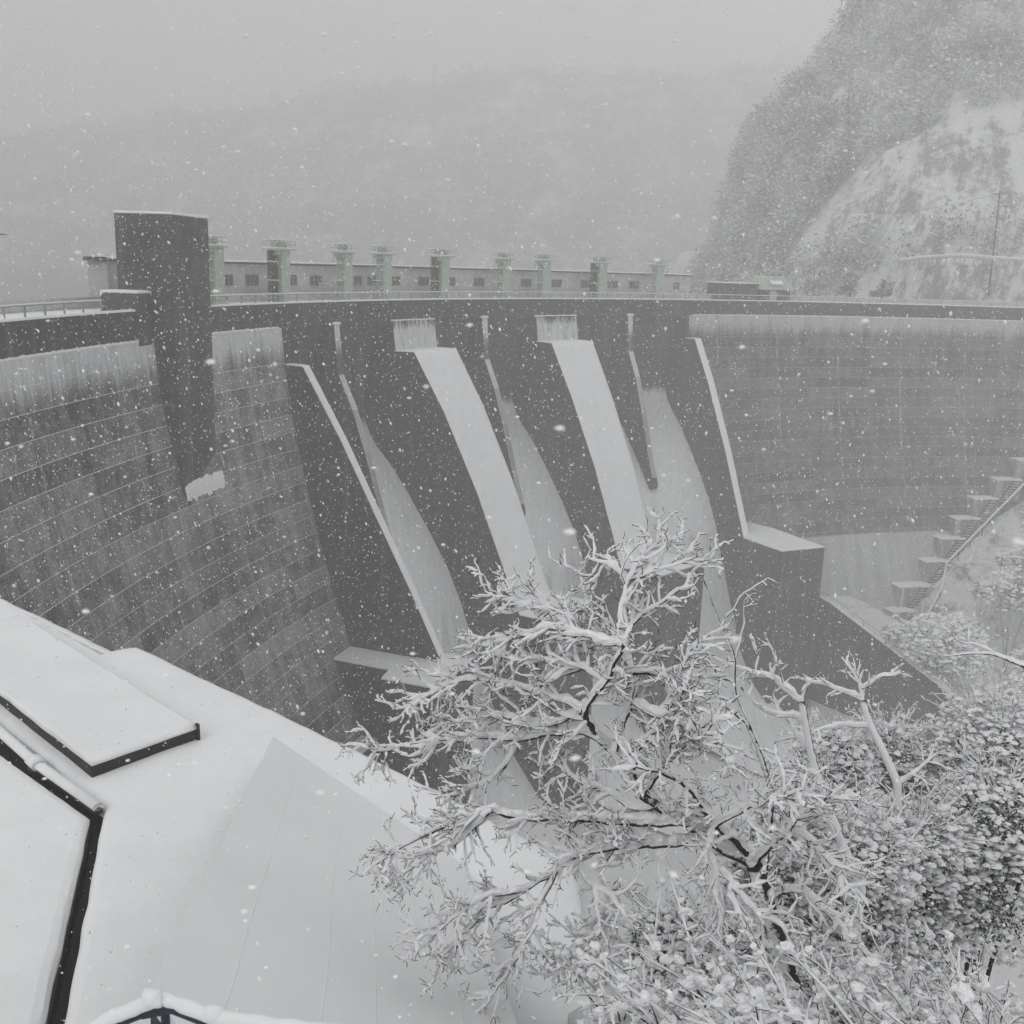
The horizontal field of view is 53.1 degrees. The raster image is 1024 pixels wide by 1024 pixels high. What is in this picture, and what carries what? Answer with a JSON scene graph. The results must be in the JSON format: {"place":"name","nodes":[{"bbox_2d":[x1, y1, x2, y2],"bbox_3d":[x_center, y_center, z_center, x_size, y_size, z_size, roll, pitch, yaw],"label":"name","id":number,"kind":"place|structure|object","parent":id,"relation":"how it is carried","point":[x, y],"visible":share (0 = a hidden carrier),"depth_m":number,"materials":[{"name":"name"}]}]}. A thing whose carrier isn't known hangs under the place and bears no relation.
{"place":"outdoors","nodes":[
{"label":"outdoors","id":0,"kind":"place"},
{"bbox_2d":[208,235,227,304],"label":"gate hoist tower","id":1,"kind":"structure","parent":0,"point":[215,247],"depth_m":112.51,"materials":[{"name":"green paint"}]},
{"bbox_2d":[262,239,295,301],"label":"gate hoist tower","id":2,"kind":"structure","parent":0,"point":[280,255],"depth_m":123.98,"materials":[{"name":"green paint"}]},
{"bbox_2d":[330,243,355,299],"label":"gate hoist tower","id":3,"kind":"structure","parent":0,"point":[346,283],"depth_m":136.18,"materials":[{"name":"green paint"}]},
{"bbox_2d":[370,245,394,298],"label":"gate hoist tower","id":4,"kind":"structure","parent":0,"point":[383,278],"depth_m":143.63,"materials":[{"name":"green paint"}]},
{"bbox_2d":[0,63,811,272],"bbox_3d":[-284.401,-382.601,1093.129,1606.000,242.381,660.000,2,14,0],"label":"hill","id":5,"kind":"structure","parent":0,"point":[554,134],"depth_m":949.69,"materials":[{"name":"grey"}]},
{"bbox_2d":[0,50,818,271],"bbox_3d":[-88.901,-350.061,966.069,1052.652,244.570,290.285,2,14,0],"label":"wood","id":6,"kind":"object","parent":5,"relation":"on","point":[632,69],"visible":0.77,"depth_m":969.86,"materials":[{"name":"grey plant"}]},
{"bbox_2d":[0,0,859,133],"label":"sky","id":7,"kind":"structure","parent":0,"point":[382,42],"materials":[{"name":"grey"}]},
{"bbox_2d":[427,248,454,297],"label":"gate hoist tower","id":8,"kind":"structure","parent":0,"point":[438,274],"depth_m":154.28,"materials":[{"name":"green paint"}]},
{"bbox_2d":[492,251,513,297],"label":"gate hoist tower","id":9,"kind":"structure","parent":0,"point":[504,263],"depth_m":165.77,"materials":[{"name":"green paint"}]},
{"bbox_2d":[0,0,1023,1023],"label":"falling snow","id":10,"kind":"structure","parent":0,"point":[735,639],"depth_m":28.76,"materials":[{"name":"white snow"}]},
{"bbox_2d":[533,253,553,297],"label":"gate hoist tower","id":11,"kind":"structure","parent":0,"point":[543,282],"depth_m":172.80,"materials":[{"name":"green paint"}]},
{"bbox_2d":[588,256,611,297],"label":"gate hoist tower","id":12,"kind":"structure","parent":0,"point":[597,269],"depth_m":181.82,"materials":[{"name":"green paint"}]},
{"bbox_2d":[568,977,742,1023],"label":"bank ground","id":13,"kind":"structure","parent":0,"point":[574,1015],"depth_m":13.82,"materials":[{"name":"white snow"}]},
{"bbox_2d":[0,742,100,1023],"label":"flat roof","id":14,"kind":"structure","parent":13,"relation":"on","point":[39,984],"depth_m":16.56,"materials":[{"name":"metal"}]},
{"bbox_2d":[0,725,103,815],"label":"roof pipe","id":15,"kind":"object","parent":14,"relation":"on","point":[37,766],"visible":0.87,"depth_m":19.96,"materials":[{"name":"metal"}]},
{"bbox_2d":[0,598,593,1023],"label":"roof terrace","id":16,"kind":"structure","parent":13,"relation":"on","point":[122,910],"depth_m":18.38,"materials":[{"name":"concrete"}]},
{"bbox_2d":[0,615,199,777],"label":"raised slab","id":17,"kind":"structure","parent":16,"relation":"on","point":[78,712],"depth_m":22.34,"materials":[{"name":"metal"}]},
{"bbox_2d":[150,737,516,1023],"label":"sloping roof","id":18,"kind":"structure","parent":13,"relation":"on","point":[201,960],"depth_m":13.38,"materials":[{"name":"metal"}]},
{"bbox_2d":[336,504,893,1023],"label":"bare tree","id":19,"kind":"object","parent":13,"relation":"on","point":[700,822],"visible":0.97,"depth_m":12.35,"materials":[{"name":"white plant"}]},
{"bbox_2d":[516,846,727,1023],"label":"snowy brush","id":20,"kind":"object","parent":13,"relation":"on","point":[636,962],"visible":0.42,"depth_m":12.13,"materials":[{"name":"white plant"}]},
{"bbox_2d":[551,869,756,1023],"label":"snowy brush","id":21,"kind":"object","parent":13,"relation":"on","point":[622,1006],"visible":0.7,"depth_m":10.36,"materials":[{"name":"white plant"}]},
{"bbox_2d":[617,872,739,996],"bbox_3d":[2.483,7.258,15.977,2.151,3.027,2.229,2,14,0],"label":"evergreen bush","id":22,"kind":"object","parent":13,"relation":"on","point":[665,910],"visible":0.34,"depth_m":15.76,"materials":[{"name":"grey plant"}]},
{"bbox_2d":[595,907,826,1023],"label":"snowy brush","id":23,"kind":"object","parent":13,"relation":"on","point":[685,912],"visible":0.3,"depth_m":10.68,"materials":[{"name":"white snow"}]},
{"bbox_2d":[656,852,795,992],"bbox_3d":[3.081,6.533,14.685,2.575,2.393,2.521,8,15,22],"label":"snowy brush","id":24,"kind":"object","parent":13,"relation":"on","point":[689,897],"visible":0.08,"depth_m":14.70,"materials":[{"name":"grey plant"}]},
{"bbox_2d":[576,923,893,1023],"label":"snowy brush","id":25,"kind":"object","parent":13,"relation":"on","point":[756,1001],"visible":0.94,"depth_m":8.91,"materials":[{"name":"white snow"}]},
{"bbox_2d":[694,578,776,974],"bbox_3d":[2.933,4.032,14.214,1.242,6.552,0.715,0,14,-8],"label":"bare tree","id":26,"kind":"object","parent":13,"relation":"on","point":[745,720],"visible":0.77,"depth_m":13.85,"materials":[{"name":"grey plant"}]},
{"bbox_2d":[680,886,806,1004],"bbox_3d":[3.453,7.104,15.596,2.074,2.816,2.112,2,14,0],"label":"evergreen bush","id":27,"kind":"object","parent":13,"relation":"on","point":[741,945],"visible":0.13,"depth_m":15.23,"materials":[{"name":"grey plant"}]},
{"bbox_2d":[644,879,880,1023],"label":"snowy brush","id":28,"kind":"object","parent":13,"relation":"on","point":[792,984],"visible":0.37,"depth_m":11.99,"materials":[{"name":"grey plant"}]},
{"bbox_2d":[697,767,848,946],"bbox_3d":[4.606,6.806,18.284,2.708,4.774,2.579,2,14,0],"label":"evergreen bush","id":29,"kind":"object","parent":13,"relation":"on","point":[779,858],"visible":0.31,"depth_m":17.57,"materials":[{"name":"grey plant"}]},
{"bbox_2d":[713,632,866,980],"bbox_3d":[4.268,4.933,16.009,2.446,6.516,1.606,2,14,0],"label":"bare tree","id":30,"kind":"object","parent":13,"relation":"on","point":[806,741],"visible":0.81,"depth_m":15.47,"materials":[{"name":"white plant"}]},
{"bbox_2d":[713,940,894,1023],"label":"snowy brush","id":31,"kind":"object","parent":13,"relation":"on","point":[741,1004],"visible":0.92,"depth_m":9.15,"materials":[{"name":"white plant"}]},
{"bbox_2d":[754,749,856,947],"bbox_3d":[5.765,7.611,20.523,2.301,6.082,2.198,2,14,0],"label":"evergreen bush","id":32,"kind":"object","parent":13,"relation":"on","point":[848,791],"visible":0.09,"depth_m":20.00,"materials":[{"name":"grey plant"}]},
{"bbox_2d":[784,881,839,997],"bbox_3d":[4.375,7.433,16.700,2.493,2.712,2.309,10,16,29],"label":"snowy brush","id":33,"kind":"object","parent":13,"relation":"on","point":[823,931],"visible":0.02,"depth_m":17.00,"materials":[{"name":"grey plant"}]},
{"bbox_2d":[690,975,949,1023],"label":"undergrowth","id":34,"kind":"object","parent":13,"relation":"on","point":[839,1021],"visible":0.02,"depth_m":14.74,"materials":[{"name":"grey plant"}]},
{"bbox_2d":[782,705,889,987],"bbox_3d":[6.649,7.941,21.969,2.370,7.893,2.553,2,14,0],"label":"evergreen bush","id":35,"kind":"object","parent":13,"relation":"on","point":[837,742],"visible":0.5,"depth_m":21.01,"materials":[{"name":"grey plant"}]},
{"bbox_2d":[758,892,922,1023],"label":"snowy brush","id":36,"kind":"object","parent":13,"relation":"on","point":[885,993],"visible":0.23,"depth_m":13.59,"materials":[{"name":"grey plant"}]},
{"bbox_2d":[799,900,905,998],"bbox_3d":[5.658,8.203,17.727,2.619,3.179,3.998,9,15,29],"label":"snowy brush","id":37,"kind":"object","parent":13,"relation":"on","point":[898,924],"visible":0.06,"depth_m":17.59,"materials":[{"name":"white snow"}]},
{"bbox_2d":[783,772,943,994],"bbox_3d":[5.994,7.025,18.062,2.848,4.894,2.870,2,14,0],"label":"evergreen bush","id":38,"kind":"object","parent":13,"relation":"on","point":[882,833],"visible":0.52,"depth_m":17.38,"materials":[{"name":"grey plant"}]},
{"bbox_2d":[773,649,957,957],"bbox_3d":[6.470,6.602,19.770,3.468,8.105,1.134,3,14,5],"label":"bare tree","id":39,"kind":"object","parent":13,"relation":"on","point":[884,753],"visible":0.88,"depth_m":19.07,"materials":[{"name":"white plant"}]},
{"bbox_2d":[786,885,946,1023],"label":"snowy brush","id":40,"kind":"object","parent":13,"relation":"on","point":[902,901],"visible":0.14,"depth_m":15.49,"materials":[{"name":"grey plant"}]},
{"bbox_2d":[761,909,974,1023],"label":"snowy brush","id":41,"kind":"object","parent":13,"relation":"on","point":[870,964],"visible":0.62,"depth_m":11.18,"materials":[{"name":"white plant"}]},
{"bbox_2d":[798,891,940,1020],"bbox_3d":[5.190,6.934,14.453,2.892,2.604,2.025,2,14,0],"label":"snowy brush","id":42,"kind":"object","parent":13,"relation":"on","point":[882,949],"visible":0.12,"depth_m":14.79,"materials":[{"name":"grey plant"}]},
{"bbox_2d":[840,696,951,941],"bbox_3d":[7.974,8.410,22.916,2.420,8.971,2.633,2,14,0],"label":"evergreen bush","id":43,"kind":"object","parent":13,"relation":"on","point":[905,750],"visible":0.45,"depth_m":21.73,"materials":[{"name":"grey plant"}]},
{"bbox_2d":[828,934,964,1018],"bbox_3d":[6.311,8.566,17.048,2.849,2.423,2.570,-1,14,-12],"label":"snowy brush","id":44,"kind":"object","parent":13,"relation":"on","point":[928,1006],"visible":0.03,"depth_m":17.99,"materials":[{"name":"grey plant"}]},
{"bbox_2d":[801,927,994,1013],"bbox_3d":[6.092,7.810,16.245,2.926,2.885,3.276,2,14,0],"label":"snowy brush","id":45,"kind":"object","parent":13,"relation":"on","point":[980,939],"visible":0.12,"depth_m":16.39,"materials":[{"name":"grey plant"}]},
{"bbox_2d":[840,942,993,1023],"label":"snowy brush","id":46,"kind":"object","parent":13,"relation":"on","point":[923,1013],"visible":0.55,"depth_m":11.60,"materials":[{"name":"grey plant"}]},
{"bbox_2d":[851,972,990,1023],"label":"snowy brush","id":47,"kind":"object","parent":13,"relation":"on","point":[964,993],"visible":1,"depth_m":8.32,"materials":[{"name":"white plant"}]},
{"bbox_2d":[848,760,1009,1000],"bbox_3d":[7.543,7.733,19.690,2.918,6.146,3.278,2,14,0],"label":"evergreen bush","id":48,"kind":"object","parent":13,"relation":"on","point":[938,867],"visible":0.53,"depth_m":18.81,"materials":[{"name":"grey plant"}]},
{"bbox_2d":[849,918,1017,1023],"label":"snowy brush","id":49,"kind":"object","parent":13,"relation":"on","point":[930,935],"visible":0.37,"depth_m":13.99,"materials":[{"name":"grey plant"}]},
{"bbox_2d":[863,979,1009,1023],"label":"snowy brush","id":50,"kind":"object","parent":13,"relation":"on","point":[983,987],"visible":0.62,"depth_m":10.04,"materials":[{"name":"white plant"}]},
{"bbox_2d":[865,957,1023,1023],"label":"snowy brush","id":51,"kind":"object","parent":13,"relation":"on","point":[928,972],"visible":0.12,"depth_m":15.95,"materials":[{"name":"grey plant"}]},
{"bbox_2d":[870,929,1021,1023],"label":"snowy brush","id":52,"kind":"object","parent":13,"relation":"on","point":[949,935],"visible":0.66,"depth_m":9.77,"materials":[{"name":"white snow"}]},
{"bbox_2d":[931,955,1004,1022],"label":"snowy brush","id":53,"kind":"object","parent":13,"relation":"on","point":[934,958],"visible":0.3,"depth_m":16.10,"materials":[{"name":"grey plant"}]},
{"bbox_2d":[915,732,1023,1012],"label":"evergreen bush","id":54,"kind":"object","parent":13,"relation":"on","point":[985,893],"visible":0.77,"depth_m":19.27,"materials":[{"name":"grey plant"}]},
{"bbox_2d":[918,660,1023,1015],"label":"evergreen bush","id":55,"kind":"object","parent":13,"relation":"on","point":[1010,736],"visible":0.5,"depth_m":21.11,"materials":[{"name":"grey plant"}]},
{"bbox_2d":[932,966,1023,1023],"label":"snowy brush","id":56,"kind":"object","parent":13,"relation":"on","point":[974,981],"visible":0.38,"depth_m":14.30,"materials":[{"name":"grey plant"}]},
{"bbox_2d":[943,625,1023,667],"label":"bare tree","id":57,"kind":"object","parent":13,"relation":"on","point":[989,651],"visible":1,"depth_m":20.09,"materials":[{"name":"white plant"}]},
{"bbox_2d":[989,992,1023,1023],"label":"snowy brush","id":58,"kind":"object","parent":13,"relation":"on","point":[1015,1008],"visible":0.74,"depth_m":12.61,"materials":[{"name":"white plant"}]},
{"bbox_2d":[993,729,1023,899],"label":"evergreen bush","id":59,"kind":"object","parent":13,"relation":"on","point":[1010,756],"visible":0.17,"depth_m":20.12,"materials":[{"name":"grey plant"}]},
{"bbox_2d":[647,258,666,298],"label":"gate hoist tower","id":60,"kind":"structure","parent":0,"point":[656,285],"depth_m":190.62,"materials":[{"name":"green paint"}]},
{"bbox_2d":[574,501,1023,1023],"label":"gorge ground","id":61,"kind":"structure","parent":0,"point":[990,547],"depth_m":194.05,"materials":[{"name":"white snow"}]},
{"bbox_2d":[0,291,1023,983],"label":"concrete dam","id":62,"kind":"structure","parent":61,"relation":"on","point":[52,443],"depth_m":143.34,"materials":[{"name":"grey concrete"}]},
{"bbox_2d":[0,299,102,317],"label":"guard rail","id":63,"kind":"object","parent":62,"relation":"on","point":[44,304],"visible":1,"depth_m":80.39,"materials":[{"name":"grey metal"}]},
{"bbox_2d":[100,210,224,501],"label":"elevator tower","id":64,"kind":"structure","parent":62,"relation":"on","point":[184,424],"depth_m":97.09,"materials":[{"name":"concrete"}]},
{"bbox_2d":[83,256,693,296],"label":"gatehouse","id":65,"kind":"object","parent":62,"relation":"on","point":[477,279],"visible":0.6,"depth_m":153.88,"materials":[{"name":"concrete"}]},
{"bbox_2d":[225,274,233,285],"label":"window","id":66,"kind":"structure","parent":65,"relation":"in","point":[228,281],"depth_m":121.69,"materials":[{"name":"grey glass"}]},
{"bbox_2d":[245,274,258,285],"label":"window","id":67,"kind":"structure","parent":65,"relation":"in","point":[253,279],"depth_m":125.78,"materials":[{"name":"grey glass"}]},
{"bbox_2d":[310,275,321,285],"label":"window","id":68,"kind":"structure","parent":65,"relation":"in","point":[317,278],"depth_m":137.42,"materials":[{"name":"grey glass"}]},
{"bbox_2d":[353,276,361,285],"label":"window","id":69,"kind":"structure","parent":65,"relation":"in","point":[357,279],"depth_m":145.16,"materials":[{"name":"grey glass"}]},
{"bbox_2d":[418,277,428,285],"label":"window","id":70,"kind":"structure","parent":65,"relation":"in","point":[422,281],"depth_m":157.44,"materials":[{"name":"grey glass"}]},
{"bbox_2d":[474,278,484,285],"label":"window","id":71,"kind":"structure","parent":65,"relation":"in","point":[477,281],"depth_m":167.61,"materials":[{"name":"grey glass"}]},
{"bbox_2d":[521,279,531,286],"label":"window","id":72,"kind":"structure","parent":65,"relation":"in","point":[524,282],"depth_m":175.85,"materials":[{"name":"grey glass"}]},
{"bbox_2d":[210,291,1023,306],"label":"guard rail","id":73,"kind":"object","parent":62,"relation":"on","point":[434,295],"visible":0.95,"depth_m":163.95,"materials":[{"name":"grey metal"}]},
{"bbox_2d":[706,281,759,299],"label":"store building","id":74,"kind":"structure","parent":62,"relation":"on","point":[742,288],"depth_m":202.48,"materials":[{"name":"grey concrete"}]},
{"bbox_2d":[750,276,793,300],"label":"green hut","id":75,"kind":"object","parent":62,"relation":"on","point":[781,284],"visible":0.76,"depth_m":206.59,"materials":[{"name":"paint"}]},
{"bbox_2d":[989,476,1022,501],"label":"stair block","id":76,"kind":"structure","parent":62,"relation":"on","point":[1010,486],"depth_m":213.87,"materials":[{"name":"concrete"}]},
{"bbox_2d":[1011,457,1023,482],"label":"stair block","id":77,"kind":"structure","parent":62,"relation":"on","point":[1015,468],"depth_m":214.82,"materials":[{"name":"concrete"}]},
{"bbox_2d":[879,622,916,650],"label":"bank bush","id":78,"kind":"object","parent":61,"relation":"on","point":[886,628],"visible":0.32,"depth_m":179.70,"materials":[{"name":"white plant"}]},
{"bbox_2d":[884,606,915,623],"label":"stair block","id":79,"kind":"structure","parent":61,"relation":"on","point":[902,614],"depth_m":204.11,"materials":[{"name":"concrete"}]},
{"bbox_2d":[809,591,1009,767],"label":"basin wall","id":80,"kind":"structure","parent":61,"relation":"on","point":[847,625],"depth_m":179.66,"materials":[{"name":"concrete"}]},
{"bbox_2d":[892,581,932,608],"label":"stair block","id":81,"kind":"structure","parent":61,"relation":"on","point":[902,599],"depth_m":206.37,"materials":[{"name":"concrete"}]},
{"bbox_2d":[918,557,950,584],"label":"stair block","id":82,"kind":"structure","parent":61,"relation":"on","point":[933,569],"depth_m":208.70,"materials":[{"name":"concrete"}]},
{"bbox_2d":[882,605,998,681],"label":"bank bush","id":83,"kind":"object","parent":61,"relation":"on","point":[947,641],"visible":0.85,"depth_m":170.76,"materials":[{"name":"white plant"}]},
{"bbox_2d":[933,535,965,558],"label":"stair block","id":84,"kind":"structure","parent":61,"relation":"on","point":[950,545],"depth_m":210.37,"materials":[{"name":"concrete"}]},
{"bbox_2d":[944,612,982,637],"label":"bank bush","id":85,"kind":"object","parent":61,"relation":"on","point":[974,619],"visible":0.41,"depth_m":188.19,"materials":[{"name":"white plant"}]},
{"bbox_2d":[948,515,980,539],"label":"stair block","id":86,"kind":"structure","parent":61,"relation":"on","point":[968,521],"depth_m":211.77,"materials":[{"name":"concrete"}]},
{"bbox_2d":[925,483,1023,623],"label":"bank handrail","id":87,"kind":"object","parent":61,"relation":"on","point":[967,542],"visible":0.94,"depth_m":204.99,"materials":[{"name":"metal"}]},
{"bbox_2d":[967,495,999,520],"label":"stair block","id":88,"kind":"structure","parent":61,"relation":"on","point":[987,502],"depth_m":212.97,"materials":[{"name":"concrete"}]},
{"bbox_2d":[966,579,1000,638],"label":"bank bush","id":89,"kind":"object","parent":61,"relation":"on","point":[974,589],"visible":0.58,"depth_m":193.94,"materials":[{"name":"white plant"}]},
{"bbox_2d":[977,566,1023,674],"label":"bank bush","id":90,"kind":"object","parent":61,"relation":"on","point":[1018,589],"visible":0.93,"depth_m":184.27,"materials":[{"name":"white plant"}]},
{"bbox_2d":[977,681,1023,719],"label":"bank bush","id":91,"kind":"object","parent":61,"relation":"on","point":[1009,693],"visible":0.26,"depth_m":163.32,"materials":[{"name":"white plant"}]},
{"bbox_2d":[992,547,1023,604],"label":"bank bush","id":92,"kind":"object","parent":61,"relation":"on","point":[1000,555],"visible":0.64,"depth_m":197.05,"materials":[{"name":"white plant"}]},
{"bbox_2d":[998,671,1023,695],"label":"bank bush","id":93,"kind":"object","parent":61,"relation":"on","point":[1014,677],"visible":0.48,"depth_m":165.59,"materials":[{"name":"white plant"}]},
{"bbox_2d":[1003,534,1023,575],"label":"bank bush","id":94,"kind":"object","parent":61,"relation":"on","point":[1020,556],"visible":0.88,"depth_m":191.42,"materials":[{"name":"white plant"}]},
{"bbox_2d":[1006,649,1023,673],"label":"bank bush","id":95,"kind":"object","parent":61,"relation":"on","point":[1020,657],"visible":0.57,"depth_m":170.12,"materials":[{"name":"white plant"}]},
{"bbox_2d":[664,0,1023,301],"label":"hillside","id":96,"kind":"structure","parent":0,"point":[998,160],"depth_m":271.37,"materials":[{"name":"grey snow"}]},
{"bbox_2d":[836,266,862,296],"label":"hill tree","id":97,"kind":"object","parent":96,"relation":"on","point":[845,288],"visible":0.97,"depth_m":224.79,"materials":[{"name":"grey plant"}]},
{"bbox_2d":[869,276,894,297],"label":"hill tree","id":98,"kind":"object","parent":96,"relation":"on","point":[883,290],"visible":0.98,"depth_m":228.42,"materials":[{"name":"grey plant"}]},
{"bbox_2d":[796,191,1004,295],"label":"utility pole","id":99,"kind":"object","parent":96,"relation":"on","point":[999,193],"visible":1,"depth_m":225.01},
{"bbox_2d":[898,253,1023,267],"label":"road barrier","id":100,"kind":"object","parent":96,"relation":"on","point":[946,256],"visible":0.98,"depth_m":227.65,"materials":[{"name":"grey metal"}]},
{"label":"far shore ground","id":101,"kind":"structure","parent":0,"visible":0},
{"bbox_2d":[689,278,707,293],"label":"hill tree","id":102,"kind":"object","parent":101,"relation":"on","point":[703,283],"visible":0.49,"depth_m":233.72,"materials":[{"name":"grey plant"}]},
{"bbox_2d":[787,254,829,295],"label":"hill tree","id":103,"kind":"object","parent":101,"relation":"on","point":[816,282],"visible":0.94,"depth_m":221.56,"materials":[{"name":"grey plant"}]},
{"bbox_3d":[-1.030,3.876,2.996,4.600,0.350,3.700,2,14,0],"label":"lookout platform","id":104,"kind":"object","parent":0,"visible":0},
{"bbox_2d":[88,987,343,1023],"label":"handrail","id":105,"kind":"object","parent":104,"relation":"on","point":[151,1003],"visible":1,"depth_m":4.52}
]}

